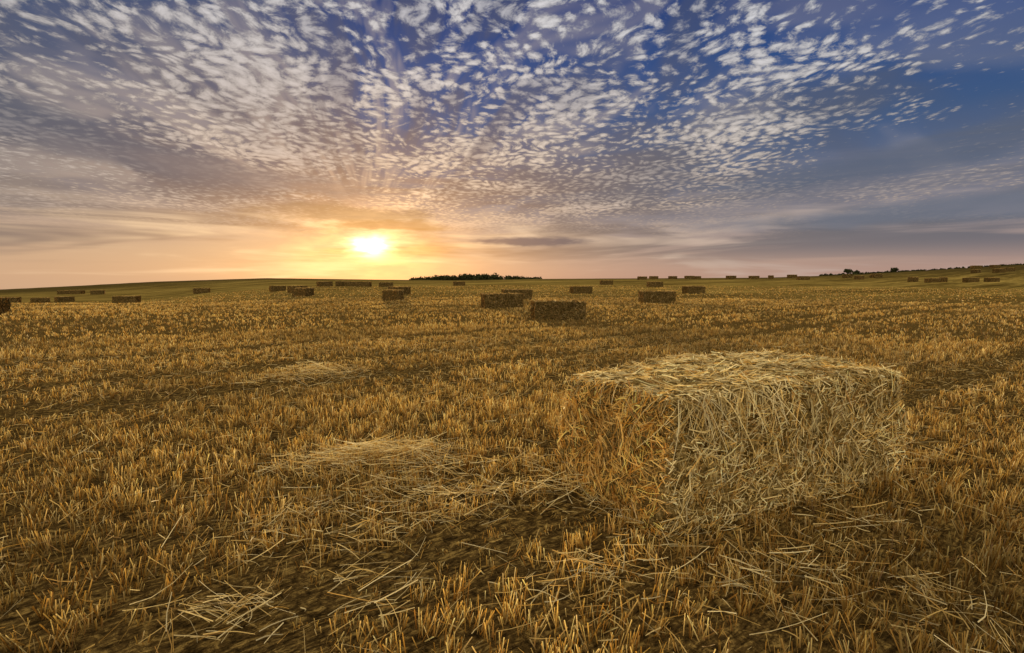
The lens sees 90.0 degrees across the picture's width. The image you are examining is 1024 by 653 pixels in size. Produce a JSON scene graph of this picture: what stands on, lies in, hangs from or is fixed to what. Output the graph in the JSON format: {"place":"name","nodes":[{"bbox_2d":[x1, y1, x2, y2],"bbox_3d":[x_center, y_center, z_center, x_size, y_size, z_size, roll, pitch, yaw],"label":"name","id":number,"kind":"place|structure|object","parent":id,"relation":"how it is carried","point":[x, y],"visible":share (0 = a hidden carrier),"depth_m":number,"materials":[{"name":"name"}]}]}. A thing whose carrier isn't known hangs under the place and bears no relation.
{"place":"outdoors","nodes":[
{"label":"outdoors","id":0,"kind":"place"},
{"bbox_2d":[0,265,1023,652],"bbox_3d":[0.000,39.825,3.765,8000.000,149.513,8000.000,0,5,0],"label":"stubble field ground","id":1,"kind":"structure","parent":0,"point":[316,601],"depth_m":3.43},
{"bbox_2d":[0,297,11,313],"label":"straw bale","id":2,"kind":"object","parent":1,"relation":"on","point":[5,304],"visible":0.94,"depth_m":21.29},
{"bbox_2d":[8,297,21,301],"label":"straw bale","id":3,"kind":"object","parent":1,"relation":"on","point":[15,299],"visible":0.52,"depth_m":72.73},
{"bbox_2d":[30,297,50,302],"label":"straw bale","id":4,"kind":"object","parent":1,"relation":"on","point":[40,300],"visible":0.91,"depth_m":69.08},
{"bbox_2d":[57,290,69,294],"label":"straw bale","id":5,"kind":"object","parent":1,"relation":"on","point":[60,292],"visible":0.74,"depth_m":108.25},
{"bbox_2d":[54,296,74,301],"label":"straw bale","id":6,"kind":"object","parent":1,"relation":"on","point":[65,299],"visible":0.95,"depth_m":74.61},
{"bbox_2d":[69,290,84,293],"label":"straw bale","id":7,"kind":"object","parent":1,"relation":"on","point":[77,292],"visible":0.94,"depth_m":107.19},
{"bbox_2d":[90,290,104,294],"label":"straw bale","id":8,"kind":"object","parent":1,"relation":"on","point":[93,292],"visible":0.96,"depth_m":103.27},
{"bbox_2d":[112,296,141,303],"bbox_3d":[-36.505,-2.495,48.490,2.127,0.942,1.198,-1,6,-15],"label":"straw bale","id":9,"kind":"object","parent":1,"relation":"on","point":[125,299],"visible":0.9,"depth_m":48.05},
{"bbox_2d":[193,288,209,293],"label":"straw bale","id":10,"kind":"object","parent":1,"relation":"on","point":[200,290],"visible":0.93,"depth_m":85.26},
{"bbox_2d":[269,285,285,291],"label":"straw bale","id":11,"kind":"object","parent":1,"relation":"on","point":[277,288],"visible":0.95,"depth_m":68.42},
{"bbox_2d":[287,285,307,292],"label":"straw bale","id":12,"kind":"object","parent":1,"relation":"on","point":[289,289],"visible":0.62,"depth_m":56.14},
{"bbox_2d":[292,287,314,296],"bbox_3d":[-18.092,-2.978,44.421,1.322,0.906,2.184,0,5,0],"label":"straw bale","id":13,"kind":"object","parent":1,"relation":"on","point":[301,291],"visible":0.94,"depth_m":43.44},
{"bbox_2d":[316,281,332,286],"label":"straw bale","id":14,"kind":"object","parent":1,"relation":"on","point":[324,283],"visible":1,"depth_m":84.21},
{"bbox_2d":[335,281,349,285],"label":"straw bale","id":15,"kind":"object","parent":1,"relation":"on","point":[339,283],"visible":0.65,"depth_m":87.02},
{"bbox_2d":[344,281,356,285],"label":"straw bale","id":16,"kind":"object","parent":1,"relation":"on","point":[352,283],"visible":0.77,"depth_m":86.14},
{"bbox_2d":[356,281,371,286],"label":"straw bale","id":17,"kind":"object","parent":1,"relation":"on","point":[365,284],"visible":0.97,"depth_m":85.08},
{"bbox_2d":[379,282,392,286],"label":"straw bale","id":18,"kind":"object","parent":1,"relation":"on","point":[385,284],"visible":0.98,"depth_m":83.15},
{"bbox_2d":[382,289,403,300],"bbox_3d":[-8.112,-2.108,34.954,1.294,0.932,2.023,0,5,-2],"label":"straw bale","id":19,"kind":"object","parent":1,"relation":"on","point":[392,294],"visible":0.94,"depth_m":34.04},
{"bbox_2d":[388,286,410,294],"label":"straw bale","id":20,"kind":"object","parent":1,"relation":"on","point":[407,290],"visible":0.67,"depth_m":47.29},
{"bbox_2d":[453,281,464,285],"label":"straw bale","id":21,"kind":"object","parent":1,"relation":"on","point":[458,283],"visible":0.98,"depth_m":94.10},
{"bbox_2d":[409,273,541,279],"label":"distant woodland","id":22,"kind":"object","parent":1,"relation":"on","point":[472,277],"visible":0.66,"depth_m":393.36,"materials":[{"name":"green plant"}]},
{"bbox_2d":[480,292,523,308],"bbox_3d":[-0.514,-1.298,26.188,2.141,0.954,1.277,-1,6,-14],"label":"straw bale","id":23,"kind":"object","parent":1,"relation":"on","point":[501,300],"visible":0.94,"depth_m":25.68},
{"bbox_2d":[0,333,1023,652],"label":"loose straw","id":24,"kind":"object","parent":1,"relation":"on","point":[382,443],"visible":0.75,"depth_m":3.12,"materials":[{"name":"yellow plant"}]},
{"bbox_2d":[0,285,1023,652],"bbox_3d":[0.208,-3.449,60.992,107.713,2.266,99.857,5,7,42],"label":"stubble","id":25,"kind":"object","parent":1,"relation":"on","point":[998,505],"visible":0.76,"depth_m":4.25,"materials":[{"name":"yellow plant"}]},
{"bbox_2d":[501,289,532,299],"bbox_3d":[0.331,-2.177,35.344,2.129,0.959,1.302,-1,6,-12],"label":"straw bale","id":26,"kind":"object","parent":1,"relation":"on","point":[527,294],"visible":0.62,"depth_m":34.92},
{"bbox_2d":[530,298,586,319],"bbox_3d":[1.696,-0.583,18.939,2.030,0.906,1.164,-1,5,-6],"label":"straw bale","id":27,"kind":"object","parent":1,"relation":"on","point":[574,309],"visible":0.95,"depth_m":18.47},
{"bbox_2d":[569,286,592,293],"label":"straw bale","id":28,"kind":"object","parent":1,"relation":"on","point":[579,289],"visible":0.99,"depth_m":49.37},
{"bbox_2d":[599,280,612,284],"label":"straw bale","id":29,"kind":"object","parent":1,"relation":"on","point":[606,282],"visible":0.97,"depth_m":97.03},
{"bbox_2d":[637,276,646,279],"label":"straw bale","id":30,"kind":"object","parent":1,"relation":"on","point":[641,277],"visible":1,"depth_m":148.70},
{"bbox_2d":[646,281,662,286],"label":"straw bale","id":31,"kind":"object","parent":1,"relation":"on","point":[654,284],"visible":0.91,"depth_m":81.09},
{"bbox_2d":[638,290,675,303],"bbox_3d":[8.760,-1.760,30.978,2.115,0.955,1.243,0,5,-4],"label":"straw bale","id":32,"kind":"object","parent":1,"relation":"on","point":[658,297],"visible":0.92,"depth_m":30.46},
{"bbox_2d":[684,276,694,278],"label":"straw bale","id":33,"kind":"object","parent":1,"relation":"on","point":[689,277],"visible":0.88,"depth_m":156.60},
{"bbox_2d":[682,285,705,293],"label":"straw bale","id":34,"kind":"object","parent":1,"relation":"on","point":[692,289],"visible":0.96,"depth_m":49.42},
{"bbox_2d":[726,276,736,278],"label":"straw bale","id":35,"kind":"object","parent":1,"relation":"on","point":[730,277],"visible":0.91,"depth_m":153.61},
{"bbox_2d":[549,347,927,543],"bbox_3d":[1.685,0.778,3.840,2.813,1.096,1.667,-2,6,-24],"label":"straw bale","id":36,"kind":"object","parent":1,"relation":"on","point":[671,443],"visible":0.99,"depth_m":3.35},
{"bbox_2d":[748,276,759,278],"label":"straw bale","id":37,"kind":"object","parent":1,"relation":"on","point":[753,277],"visible":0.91,"depth_m":150.59},
{"bbox_2d":[796,276,809,279],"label":"straw bale","id":38,"kind":"object","parent":1,"relation":"on","point":[802,277],"visible":0.96,"depth_m":127.77},
{"bbox_2d":[842,274,852,277],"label":"straw bale","id":39,"kind":"object","parent":1,"relation":"on","point":[847,276],"visible":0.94,"depth_m":133.74},
{"bbox_2d":[843,269,852,273],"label":"tree","id":40,"kind":"object","parent":1,"relation":"on","point":[847,271],"visible":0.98,"depth_m":212.94,"materials":[{"name":"green plant"}]},
{"bbox_2d":[854,276,864,279],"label":"straw bale","id":41,"kind":"object","parent":1,"relation":"on","point":[858,277],"visible":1,"depth_m":118.89},
{"bbox_2d":[869,274,882,277],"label":"straw bale","id":42,"kind":"object","parent":1,"relation":"on","point":[875,275],"visible":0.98,"depth_m":128.74},
{"bbox_2d":[907,277,918,281],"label":"straw bale","id":43,"kind":"object","parent":1,"relation":"on","point":[912,279],"visible":0.99,"depth_m":98.93},
{"bbox_2d":[819,263,1023,275],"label":"hedge","id":44,"kind":"object","parent":1,"relation":"on","point":[887,271],"visible":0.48,"depth_m":205.24,"materials":[{"name":"green plant"}]},
{"bbox_2d":[924,278,940,282],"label":"straw bale","id":45,"kind":"object","parent":1,"relation":"on","point":[930,280],"visible":1,"depth_m":94.05},
{"bbox_2d":[939,277,947,281],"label":"straw bale","id":46,"kind":"object","parent":1,"relation":"on","point":[944,279],"visible":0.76,"depth_m":94.62},
{"bbox_2d":[962,277,979,281],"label":"straw bale","id":47,"kind":"object","parent":1,"relation":"on","point":[975,279],"visible":0.98,"depth_m":92.07},
{"bbox_2d":[970,269,980,272],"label":"straw bale","id":48,"kind":"object","parent":1,"relation":"on","point":[975,271],"visible":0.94,"depth_m":129.65},
{"bbox_2d":[970,265,982,268],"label":"straw bale","id":49,"kind":"object","parent":1,"relation":"on","point":[975,266],"visible":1,"depth_m":160.23},
{"bbox_2d":[983,277,999,281],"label":"straw bale","id":50,"kind":"object","parent":1,"relation":"on","point":[992,279],"visible":0.98,"depth_m":92.17},
{"bbox_2d":[989,265,1000,267],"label":"straw bale","id":51,"kind":"object","parent":1,"relation":"on","point":[994,266],"visible":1,"depth_m":158.33},
{"bbox_2d":[992,268,1004,272],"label":"straw bale","id":52,"kind":"object","parent":1,"relation":"on","point":[999,270],"visible":1,"depth_m":126.73},
{"bbox_2d":[1002,267,1015,271],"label":"straw bale","id":53,"kind":"object","parent":1,"relation":"on","point":[1009,269],"visible":0.74,"depth_m":129.50},
{"bbox_2d":[0,0,1023,288],"label":"sky","id":54,"kind":"structure","parent":0,"point":[141,140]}
]}

